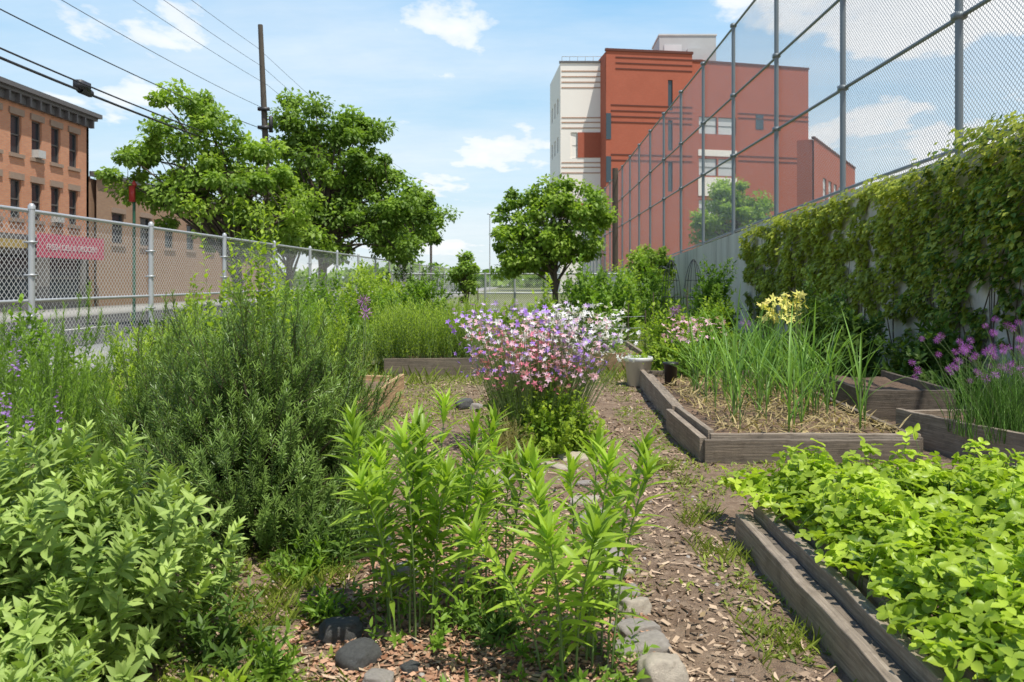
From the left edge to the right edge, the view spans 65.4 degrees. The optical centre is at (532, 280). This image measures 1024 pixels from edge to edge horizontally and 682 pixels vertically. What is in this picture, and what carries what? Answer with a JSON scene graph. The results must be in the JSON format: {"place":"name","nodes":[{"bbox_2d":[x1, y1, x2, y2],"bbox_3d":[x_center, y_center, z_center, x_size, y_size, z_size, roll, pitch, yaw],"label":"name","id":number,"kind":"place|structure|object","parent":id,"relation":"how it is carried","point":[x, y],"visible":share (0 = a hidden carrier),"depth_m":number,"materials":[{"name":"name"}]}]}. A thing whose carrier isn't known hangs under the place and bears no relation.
{"place":"outdoors","nodes":[
{"label":"outdoors","id":0,"kind":"place"},
{"bbox_2d":[89,171,263,306],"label":"brick building","id":1,"kind":"structure","parent":0,"point":[102,205],"depth_m":44.61,"materials":[{"name":"brown brick"}]},
{"bbox_2d":[0,291,372,322],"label":"sidewalk","id":2,"kind":"structure","parent":0,"point":[82,311],"depth_m":35.24,"materials":[{"name":"concrete"}]},
{"bbox_2d":[0,287,457,355],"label":"road","id":3,"kind":"structure","parent":0,"point":[89,323],"depth_m":25.97,"materials":[{"name":"asphalt"}]},
{"bbox_2d":[129,181,136,322],"bbox_3d":[-12.500,-0.900,24.963,0.180,4.500,0.246,0,0,0],"label":"fire alarm pole","id":4,"kind":"object","parent":3,"relation":"on","point":[132,193],"visible":0.91,"depth_m":24.97,"materials":[{"name":"metal"}]},
{"bbox_2d":[94,78,330,311],"bbox_3d":[-10.052,-2.476,25.917,7.302,8.054,4.552,0,0,0],"label":"street tree","id":5,"kind":"object","parent":3,"relation":"on","point":[178,191],"visible":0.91,"depth_m":25.21,"materials":[{"name":"green plant"}]},
{"bbox_2d":[257,24,272,312],"bbox_3d":[-10.183,-4.151,30.370,0.566,11.205,0.340,0,0,0],"label":"utility pole","id":6,"kind":"object","parent":3,"relation":"on","point":[264,126],"visible":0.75,"depth_m":30.32,"materials":[{"name":"brown wood"}]},
{"bbox_2d":[0,0,433,192],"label":"overhead cables","id":7,"kind":"object","parent":6,"relation":"attached to","point":[81,86],"visible":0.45,"depth_m":19.06,"materials":[{"name":"rubber"}]},
{"bbox_2d":[189,138,368,288],"bbox_3d":[-13.369,-2.825,40.455,10.591,8.751,5.985,0,0,22],"label":"street tree","id":8,"kind":"object","parent":3,"relation":"on","point":[290,270],"visible":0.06,"depth_m":39.98,"materials":[{"name":"green plant"}]},
{"bbox_2d":[0,284,508,396],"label":"sidewalk","id":9,"kind":"structure","parent":0,"point":[93,347],"depth_m":14.76,"materials":[{"name":"concrete"}]},
{"bbox_2d":[267,87,436,302],"bbox_3d":[-7.293,-3.061,31.640,5.514,9.226,6.620,0,0,-38],"label":"street tree","id":10,"kind":"object","parent":9,"relation":"on","point":[309,151],"visible":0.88,"depth_m":30.89,"materials":[{"name":"green plant"}]},
{"bbox_2d":[364,190,463,286],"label":"street tree","id":11,"kind":"object","parent":9,"relation":"on","point":[436,238],"visible":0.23,"depth_m":46.48,"materials":[{"name":"green plant"}]},
{"bbox_2d":[9,284,990,681],"bbox_3d":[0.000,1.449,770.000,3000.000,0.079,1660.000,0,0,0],"label":"ground","id":12,"kind":"structure","parent":0,"point":[785,666],"depth_m":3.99,"materials":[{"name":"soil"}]},
{"bbox_2d":[0,348,84,507],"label":"salvia plant","id":13,"kind":"object","parent":12,"relation":"on","point":[29,421],"visible":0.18,"depth_m":4.36,"materials":[{"name":"green plant"}]},
{"bbox_2d":[0,98,88,311],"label":"walls and windows","id":14,"kind":"structure","parent":12,"relation":"on","point":[56,180],"depth_m":35.81,"materials":[{"name":"orange brick"}]},
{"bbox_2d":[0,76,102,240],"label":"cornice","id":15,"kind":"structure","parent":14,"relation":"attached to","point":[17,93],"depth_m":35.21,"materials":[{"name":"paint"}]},
{"bbox_2d":[0,233,103,259],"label":"banner","id":16,"kind":"object","parent":14,"relation":"attached to","point":[51,242],"visible":0.79,"depth_m":36.11,"materials":[{"name":"fabric"}]},
{"bbox_2d":[0,293,135,442],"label":"garden shrub","id":17,"kind":"object","parent":12,"relation":"on","point":[30,339],"visible":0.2,"depth_m":7.24,"materials":[{"name":"green plant"}]},
{"bbox_2d":[0,279,144,487],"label":"lavender bush","id":18,"kind":"object","parent":12,"relation":"on","point":[82,402],"visible":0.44,"depth_m":5.46,"materials":[{"name":"green plant"}]},
{"bbox_2d":[0,417,248,681],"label":"sage bush","id":19,"kind":"object","parent":12,"relation":"on","point":[73,566],"visible":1,"depth_m":2.77,"materials":[{"name":"green plant"}]},
{"bbox_2d":[59,303,237,454],"bbox_3d":[-3.216,0.844,7.016,1.719,1.326,1.810,0,0,-36],"label":"garden shrub","id":20,"kind":"object","parent":12,"relation":"on","point":[117,354],"visible":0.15,"depth_m":6.86,"materials":[{"name":"green plant"}]},
{"bbox_2d":[117,295,250,411],"bbox_3d":[-3.960,0.842,9.147,1.941,1.340,1.838,0,0,0],"label":"garden shrub","id":21,"kind":"object","parent":12,"relation":"on","point":[203,316],"visible":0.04,"depth_m":9.05,"materials":[{"name":"green plant"}]},
{"bbox_2d":[161,268,256,370],"bbox_3d":[-4.745,0.636,12.042,1.726,1.780,1.742,0,0,0],"label":"garden shrub","id":22,"kind":"object","parent":12,"relation":"on","point":[190,302],"visible":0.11,"depth_m":12.03,"materials":[{"name":"green plant"}]},
{"bbox_2d":[160,655,266,681],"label":"lily shoots","id":23,"kind":"object","parent":12,"relation":"on","point":[231,678],"visible":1,"depth_m":2.56,"materials":[{"name":"green plant"}]},
{"bbox_2d":[171,566,278,681],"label":"herb seedling","id":24,"kind":"object","parent":12,"relation":"on","point":[207,633],"visible":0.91,"depth_m":3.00,"materials":[{"name":"green plant"}]},
{"bbox_2d":[0,203,453,391],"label":"chain link fence","id":25,"kind":"object","parent":12,"relation":"on","point":[31,212],"visible":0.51,"depth_m":11.95,"materials":[{"name":"white"}]},
{"bbox_2d":[63,282,405,575],"bbox_3d":[-1.835,0.733,4.608,2.093,1.452,1.652,0,0,14],"label":"rosemary bush","id":26,"kind":"object","parent":12,"relation":"on","point":[260,459],"visible":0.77,"depth_m":4.28,"materials":[{"name":"green plant"}]},
{"bbox_2d":[127,374,403,442],"bbox_3d":[-2.589,1.308,8.513,2.027,0.324,3.078,0,0,0],"label":"raised garden bed","id":27,"kind":"object","parent":12,"relation":"on","point":[399,387],"visible":0.1,"depth_m":9.31,"materials":[{"name":"wood"}]},
{"bbox_2d":[195,200,296,396],"bbox_3d":[-2.434,0.261,6.986,0.688,1.980,0.770,0,0,31],"label":"leafy sapling","id":28,"kind":"object","parent":27,"relation":"on","point":[260,258],"visible":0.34,"depth_m":6.96,"materials":[{"name":"green plant"}]},
{"bbox_2d":[273,284,367,385],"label":"garden shrub","id":29,"kind":"object","parent":27,"relation":"on","point":[304,306],"visible":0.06,"depth_m":8.86,"materials":[{"name":"green plant"}]},
{"bbox_2d":[235,615,305,681],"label":"herb seedling","id":30,"kind":"object","parent":12,"relation":"on","point":[270,667],"visible":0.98,"depth_m":2.87,"materials":[{"name":"green plant"}]},
{"bbox_2d":[266,266,331,347],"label":"garden shrub","id":31,"kind":"object","parent":12,"relation":"on","point":[318,287],"visible":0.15,"depth_m":16.88,"materials":[{"name":"green plant"}]},
{"bbox_2d":[260,529,351,588],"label":"herb seedling","id":32,"kind":"object","parent":12,"relation":"on","point":[308,560],"visible":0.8,"depth_m":3.89,"materials":[{"name":"green plant"}]},
{"bbox_2d":[272,573,357,625],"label":"herb seedling","id":33,"kind":"object","parent":12,"relation":"on","point":[321,598],"visible":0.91,"depth_m":3.38,"materials":[{"name":"green plant"}]},
{"bbox_2d":[273,279,364,359],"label":"garden shrub","id":34,"kind":"object","parent":12,"relation":"on","point":[287,285],"visible":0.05,"depth_m":12.06,"materials":[{"name":"green plant"}]},
{"bbox_2d":[253,498,398,575],"bbox_3d":[-1.068,1.315,4.155,0.748,0.374,0.600,0,0,0],"label":"herb seedling","id":35,"kind":"object","parent":12,"relation":"on","point":[341,538],"visible":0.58,"depth_m":4.05,"materials":[{"name":"green plant"}]},
{"bbox_2d":[289,262,378,357],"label":"garden shrub","id":36,"kind":"object","parent":12,"relation":"on","point":[324,294],"visible":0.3,"depth_m":14.84,"materials":[{"name":"green plant"}]},
{"bbox_2d":[299,288,373,398],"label":"garden shrub","id":37,"kind":"object","parent":12,"relation":"on","point":[336,341],"visible":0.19,"depth_m":7.83,"materials":[{"name":"green plant"}]},
{"bbox_2d":[318,616,362,644],"bbox_3d":[-0.781,1.430,3.249,0.179,0.100,0.133,6,-10,-23],"label":"border stone","id":38,"kind":"object","parent":12,"relation":"on","point":[334,630],"visible":0.94,"depth_m":3.20,"materials":[{"name":"stone"}]},
{"bbox_2d":[335,637,381,673],"bbox_3d":[-0.660,1.427,3.023,0.128,0.104,0.162,2,6,33],"label":"border stone","id":39,"kind":"object","parent":12,"relation":"on","point":[358,653],"visible":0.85,"depth_m":2.99,"materials":[{"name":"stone"}]},
{"bbox_2d":[327,259,409,324],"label":"garden shrub","id":40,"kind":"object","parent":12,"relation":"on","point":[385,283],"visible":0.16,"depth_m":23.65,"materials":[{"name":"green plant"}]},
{"bbox_2d":[345,258,408,337],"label":"garden shrub","id":41,"kind":"object","parent":12,"relation":"on","point":[364,291],"visible":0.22,"depth_m":19.71,"materials":[{"name":"green plant"}]},
{"bbox_2d":[362,668,393,681],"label":"border stone","id":42,"kind":"object","parent":12,"relation":"on","point":[378,675],"visible":1,"depth_m":2.84,"materials":[{"name":"stone"}]},
{"bbox_2d":[361,283,424,346],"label":"garden shrub","id":43,"kind":"object","parent":12,"relation":"on","point":[382,302],"visible":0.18,"depth_m":16.91,"materials":[{"name":"green plant"}]},
{"bbox_2d":[271,260,548,287],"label":"distant treeline","id":44,"kind":"object","parent":12,"relation":"on","point":[435,264],"visible":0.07,"depth_m":152.88,"materials":[{"name":"green plant"}]},
{"bbox_2d":[399,659,420,675],"bbox_3d":[-0.449,1.438,2.950,0.080,0.047,0.080,0,-1,-34],"label":"border stone","id":45,"kind":"object","parent":12,"relation":"on","point":[409,666],"visible":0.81,"depth_m":2.93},
{"bbox_2d":[306,384,516,653],"bbox_3d":[-0.500,0.976,3.359,0.902,1.034,0.912,0,0,0],"label":"milkweed plant","id":46,"kind":"object","parent":12,"relation":"on","point":[371,483],"visible":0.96,"depth_m":3.26,"materials":[{"name":"green plant"}]},
{"bbox_2d":[377,262,456,310],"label":"garden shrub","id":47,"kind":"object","parent":12,"relation":"on","point":[396,274],"visible":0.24,"depth_m":30.70,"materials":[{"name":"green plant"}]},
{"bbox_2d":[399,268,460,319],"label":"garden shrub","id":48,"kind":"object","parent":12,"relation":"on","point":[427,290],"visible":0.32,"depth_m":25.91,"materials":[{"name":"green plant"}]},
{"bbox_2d":[384,351,490,375],"bbox_3d":[-1.465,1.328,13.038,1.572,0.284,1.926,0,0,0],"label":"raised garden bed","id":49,"kind":"object","parent":12,"relation":"on","point":[428,364],"visible":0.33,"depth_m":12.12,"materials":[{"name":"wood"}]},
{"bbox_2d":[360,290,500,361],"bbox_3d":[-1.621,0.699,13.098,2.244,1.105,2.290,0,0,0],"label":"goldenrod bed","id":50,"kind":"object","parent":49,"relation":"on","point":[423,341],"visible":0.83,"depth_m":12.47,"materials":[{"name":"green plant"}]},
{"bbox_2d":[447,249,480,302],"bbox_3d":[-2.226,0.265,25.994,1.131,2.571,1.185,0,0,0],"label":"fruit tree","id":51,"kind":"object","parent":12,"relation":"on","point":[463,271],"visible":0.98,"depth_m":25.86,"materials":[{"name":"green plant"}]},
{"bbox_2d":[451,588,541,651],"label":"herb seedling","id":52,"kind":"object","parent":12,"relation":"on","point":[493,620],"visible":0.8,"depth_m":3.23,"materials":[{"name":"green plant"}]},
{"bbox_2d":[178,408,821,681],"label":"pebbles","id":53,"kind":"object","parent":12,"relation":"on","point":[687,556],"visible":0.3,"depth_m":4.11,"materials":[{"name":"stone"}]},
{"bbox_2d":[445,428,561,608],"bbox_3d":[-0.148,1.079,3.608,0.574,0.819,0.669,0,0,0],"label":"milkweed plant","id":54,"kind":"object","parent":12,"relation":"on","point":[523,458],"visible":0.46,"depth_m":3.56,"materials":[{"name":"green plant"}]},
{"bbox_2d":[472,407,543,461],"bbox_3d":[-0.219,1.224,6.397,0.527,0.487,0.500,0,0,-34],"label":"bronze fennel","id":55,"kind":"object","parent":12,"relation":"on","point":[506,444],"visible":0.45,"depth_m":6.38,"materials":[{"name":"plant"}]},
{"bbox_2d":[493,298,526,328],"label":"garden shrub","id":56,"kind":"object","parent":12,"relation":"on","point":[505,318],"visible":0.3,"depth_m":23.78,"materials":[{"name":"green plant"}]},
{"bbox_2d":[390,273,655,311],"bbox_3d":[-0.250,0.560,33.951,11.700,1.780,0.097,0,0,0],"label":"garden back fence","id":57,"kind":"object","parent":12,"relation":"on","point":[484,292],"visible":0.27,"depth_m":34.00,"materials":[{"name":"white"}]},
{"bbox_2d":[101,311,975,681],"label":"grass and weeds","id":58,"kind":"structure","parent":12,"relation":"on","point":[309,581],"depth_m":3.82,"materials":[{"name":"plant"}]},
{"bbox_2d":[521,272,564,352],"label":"garden shrub","id":59,"kind":"object","parent":12,"relation":"on","point":[545,294],"visible":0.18,"depth_m":15.47,"materials":[{"name":"green plant"}]},
{"bbox_2d":[445,299,640,458],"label":"columbine flowers","id":60,"kind":"object","parent":12,"relation":"on","point":[545,403],"visible":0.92,"depth_m":6.64,"materials":[{"name":"pink plant"}]},
{"bbox_2d":[489,172,621,310],"bbox_3d":[0.898,-1.302,31.122,5.153,5.705,3.665,0,0,0],"label":"plane tree","id":61,"kind":"object","parent":12,"relation":"on","point":[548,248],"visible":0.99,"depth_m":30.37,"materials":[{"name":"green plant"}]},
{"bbox_2d":[437,420,683,681],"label":"milkweed plant","id":62,"kind":"object","parent":12,"relation":"on","point":[596,529],"visible":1,"depth_m":2.89,"materials":[{"name":"green plant"}]},
{"bbox_2d":[550,61,600,291],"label":"cream wing","id":63,"kind":"structure","parent":12,"relation":"on","point":[575,138],"depth_m":101.00,"materials":[{"name":"paint"}]},
{"bbox_2d":[477,287,687,347],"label":"garden stakes","id":64,"kind":"object","parent":12,"relation":"on","point":[612,317],"visible":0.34,"depth_m":14.99,"materials":[{"name":"metal"}]},
{"bbox_2d":[557,253,627,345],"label":"garden shrub","id":65,"kind":"object","parent":12,"relation":"on","point":[590,296],"visible":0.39,"depth_m":16.95,"materials":[{"name":"green plant"}]},
{"bbox_2d":[560,341,642,371],"bbox_3d":[1.165,1.308,13.786,1.288,0.324,2.427,0,0,0],"label":"raised garden bed","id":66,"kind":"object","parent":12,"relation":"on","point":[634,348],"visible":0.14,"depth_m":12.58,"materials":[{"name":"brown wood"}]},
{"bbox_2d":[580,309,627,352],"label":"garden shrub","id":67,"kind":"object","parent":12,"relation":"on","point":[609,343],"visible":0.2,"depth_m":13.48,"materials":[{"name":"green plant"}]},
{"bbox_2d":[576,259,647,327],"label":"garden shrub","id":68,"kind":"object","parent":12,"relation":"on","point":[629,296],"visible":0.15,"depth_m":22.82,"materials":[{"name":"green plant"}]},
{"bbox_2d":[586,577,637,615],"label":"herb seedling","id":69,"kind":"object","parent":12,"relation":"on","point":[624,605],"visible":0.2,"depth_m":3.45,"materials":[{"name":"green plant"}]},
{"bbox_2d":[588,264,643,342],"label":"garden shrub","id":70,"kind":"object","parent":12,"relation":"on","point":[617,305],"visible":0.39,"depth_m":18.30,"materials":[{"name":"green plant"}]},
{"bbox_2d":[616,597,651,618],"bbox_3d":[0.439,1.429,3.469,0.149,0.094,0.112,6,-13,-29],"label":"border stone","id":71,"kind":"object","parent":12,"relation":"on","point":[639,605],"visible":0.69,"depth_m":3.43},
{"bbox_2d":[611,618,661,637],"bbox_3d":[0.430,1.436,3.278,0.216,0.064,0.130,7,-8,-28],"label":"border stone","id":72,"kind":"object","parent":12,"relation":"on","point":[630,623],"visible":0.61,"depth_m":3.24,"materials":[{"name":"stone"}]},
{"bbox_2d":[624,350,652,385],"bbox_3d":[1.460,1.196,10.950,0.411,0.487,0.409,0,0,0],"label":"planter bucket","id":73,"kind":"object","parent":12,"relation":"on","point":[642,361],"visible":0.92,"depth_m":10.81,"materials":[{"name":"white plastic"}]},
{"bbox_2d":[612,630,671,658],"bbox_3d":[0.428,1.433,3.100,0.227,0.081,0.129,-9,10,-6],"label":"border stone","id":74,"kind":"object","parent":12,"relation":"on","point":[656,637],"visible":0.47,"depth_m":3.08,"materials":[{"name":"stone"}]},
{"bbox_2d":[598,48,692,271],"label":"brick wing","id":75,"kind":"structure","parent":12,"relation":"on","point":[639,90],"depth_m":98.76,"materials":[{"name":"brick"}]},
{"bbox_2d":[562,34,716,60],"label":"roof equipment","id":76,"kind":"object","parent":75,"relation":"on","point":[701,46],"visible":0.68,"depth_m":104.00,"materials":[{"name":"grey metal"}]},
{"bbox_2d":[624,243,676,316],"bbox_3d":[4.182,0.106,28.146,1.843,2.888,1.779,0,0,-31],"label":"fruit tree","id":77,"kind":"object","parent":12,"relation":"on","point":[652,257],"visible":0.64,"depth_m":27.80,"materials":[{"name":"green plant"}]},
{"bbox_2d":[622,254,688,325],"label":"garden shrub","id":78,"kind":"object","parent":12,"relation":"on","point":[658,291],"visible":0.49,"depth_m":24.82,"materials":[{"name":"green plant"}]},
{"bbox_2d":[636,652,689,681],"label":"border stone","id":79,"kind":"object","parent":12,"relation":"on","point":[662,667],"visible":0.94,"depth_m":2.82,"materials":[{"name":"stone"}]},
{"bbox_2d":[634,299,704,370],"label":"garden shrub","id":80,"kind":"object","parent":12,"relation":"on","point":[658,352],"visible":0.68,"depth_m":12.23,"materials":[{"name":"green plant"}]},
{"bbox_2d":[660,259,702,331],"bbox_3d":[3.998,0.447,21.250,1.280,2.005,0.573,0,0,45],"label":"wire trellis","id":81,"kind":"object","parent":12,"relation":"on","point":[673,264],"visible":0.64,"depth_m":21.30,"materials":[{"name":"metal"}]},
{"bbox_2d":[662,315,726,379],"bbox_3d":[2.151,0.984,10.593,0.897,1.048,0.677,0,0,0],"label":"pink columbine","id":82,"kind":"object","parent":12,"relation":"on","point":[682,363],"visible":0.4,"depth_m":10.56,"materials":[{"name":"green plant"}]},
{"bbox_2d":[671,307,740,363],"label":"garden shrub","id":83,"kind":"object","parent":12,"relation":"on","point":[716,314],"visible":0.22,"depth_m":13.44,"materials":[{"name":"green plant"}]},
{"bbox_2d":[679,254,742,336],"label":"garden shrub","id":84,"kind":"object","parent":12,"relation":"on","point":[710,286],"visible":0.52,"depth_m":19.37,"materials":[{"name":"green plant"}]},
{"bbox_2d":[690,291,738,350],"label":"garden shrub","id":85,"kind":"object","parent":12,"relation":"on","point":[709,304],"visible":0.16,"depth_m":16.02,"materials":[{"name":"green plant"}]},
{"bbox_2d":[688,174,773,246],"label":"plane tree","id":86,"kind":"object","parent":12,"relation":"on","point":[729,212],"visible":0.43,"depth_m":60.94,"materials":[{"name":"green plant"}]},
{"bbox_2d":[692,59,808,248],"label":"brick rear wing","id":87,"kind":"structure","parent":12,"relation":"on","point":[696,66],"depth_m":102.98,"materials":[{"name":"brick"}]},
{"bbox_2d":[752,290,807,389],"bbox_3d":[2.972,0.811,9.600,0.723,1.402,0.676,0,0,17],"label":"yellow columbine","id":88,"kind":"object","parent":12,"relation":"on","point":[796,306],"visible":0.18,"depth_m":9.57,"materials":[{"name":"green plant"}]},
{"bbox_2d":[640,370,922,463],"bbox_3d":[2.287,1.337,8.560,1.976,0.266,4.577,0,0,0],"label":"raised garden bed","id":89,"kind":"object","parent":12,"relation":"on","point":[693,433],"visible":0.57,"depth_m":6.55,"materials":[{"name":"wood"}]},
{"bbox_2d":[663,362,678,385],"bbox_3d":[1.720,1.180,9.900,0.200,0.340,0.200,0,0,0],"label":"black flower pot","id":90,"kind":"object","parent":89,"relation":"on","point":[670,370],"visible":0.69,"depth_m":9.83,"materials":[{"name":"plastic"}]},
{"bbox_2d":[659,368,909,432],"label":"straw mulch","id":91,"kind":"object","parent":89,"relation":"on","point":[753,423],"visible":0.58,"depth_m":7.42,"materials":[{"name":"beige plant"}]},
{"bbox_2d":[647,283,930,432],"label":"garlic plants","id":92,"kind":"object","parent":89,"relation":"on","point":[736,369],"visible":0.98,"depth_m":7.63,"materials":[{"name":"plant"}]},
{"bbox_2d":[587,132,1023,400],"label":"concrete wall","id":93,"kind":"structure","parent":12,"relation":"on","point":[717,252],"depth_m":13.29,"materials":[{"name":"concrete"}]},
{"bbox_2d":[612,168,617,271],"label":"timber post","id":94,"kind":"object","parent":93,"relation":"attached to","point":[615,225],"visible":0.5,"depth_m":52.82,"materials":[{"name":"brown wood"}]},
{"bbox_2d":[582,0,1023,275],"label":"tall sports fence","id":95,"kind":"object","parent":93,"relation":"on","point":[958,16],"visible":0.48,"depth_m":17.35,"materials":[{"name":"grey"}]},
{"bbox_2d":[737,110,1023,399],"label":"ivy","id":96,"kind":"object","parent":93,"relation":"attached to","point":[930,259],"visible":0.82,"depth_m":11.27,"materials":[{"name":"green plant"}]},
{"bbox_2d":[784,268,847,385],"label":"garden shrub","id":97,"kind":"object","parent":12,"relation":"on","point":[821,320],"visible":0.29,"depth_m":10.93,"materials":[{"name":"green plant"}]},
{"bbox_2d":[797,136,855,209],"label":"wing","id":98,"kind":"structure","parent":12,"relation":"on","point":[815,172],"depth_m":105.48,"materials":[{"name":"brick"}]},
{"bbox_2d":[806,286,891,377],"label":"garden shrub","id":99,"kind":"object","parent":12,"relation":"on","point":[854,327],"visible":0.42,"depth_m":11.60,"materials":[{"name":"green plant"}]},
{"bbox_2d":[735,492,1021,681],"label":"raised garden bed","id":100,"kind":"object","parent":12,"relation":"on","point":[859,643],"visible":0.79,"depth_m":3.21,"materials":[{"name":"wood"}]},
{"bbox_2d":[717,423,1023,681],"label":"strawberry patch","id":101,"kind":"object","parent":100,"relation":"on","point":[908,531],"visible":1,"depth_m":3.40,"materials":[{"name":"green plant"}]},
{"bbox_2d":[810,370,955,421],"bbox_3d":[3.909,1.298,9.086,1.033,0.344,1.829,0,0,0],"label":"raised garden bed","id":102,"kind":"object","parent":12,"relation":"on","point":[905,392],"visible":0.67,"depth_m":8.18,"materials":[{"name":"wood"}]},
{"bbox_2d":[872,309,991,404],"bbox_3d":[4.879,0.940,9.770,1.120,1.180,1.757,0,0,0],"label":"garden shrub","id":103,"kind":"object","parent":12,"relation":"on","point":[918,351],"visible":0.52,"depth_m":9.69,"materials":[{"name":"green plant"}]},
{"bbox_2d":[896,408,1023,468],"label":"raised garden bed","id":104,"kind":"object","parent":12,"relation":"on","point":[936,435],"visible":0.52,"depth_m":6.61,"materials":[{"name":"wood"}]},
{"bbox_2d":[910,332,1023,443],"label":"chive plant","id":105,"kind":"object","parent":104,"relation":"on","point":[981,412],"visible":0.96,"depth_m":6.34,"materials":[{"name":"green plant"}]},
{"bbox_2d":[954,316,1023,424],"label":"chive plant","id":106,"kind":"object","parent":104,"relation":"on","point":[1022,362],"visible":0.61,"depth_m":6.85,"materials":[{"name":"purple plant"}]},
{"bbox_2d":[0,0,1023,279],"label":"sky","id":107,"kind":"structure","parent":0,"point":[464,84],"materials":[{"name":"blue"}]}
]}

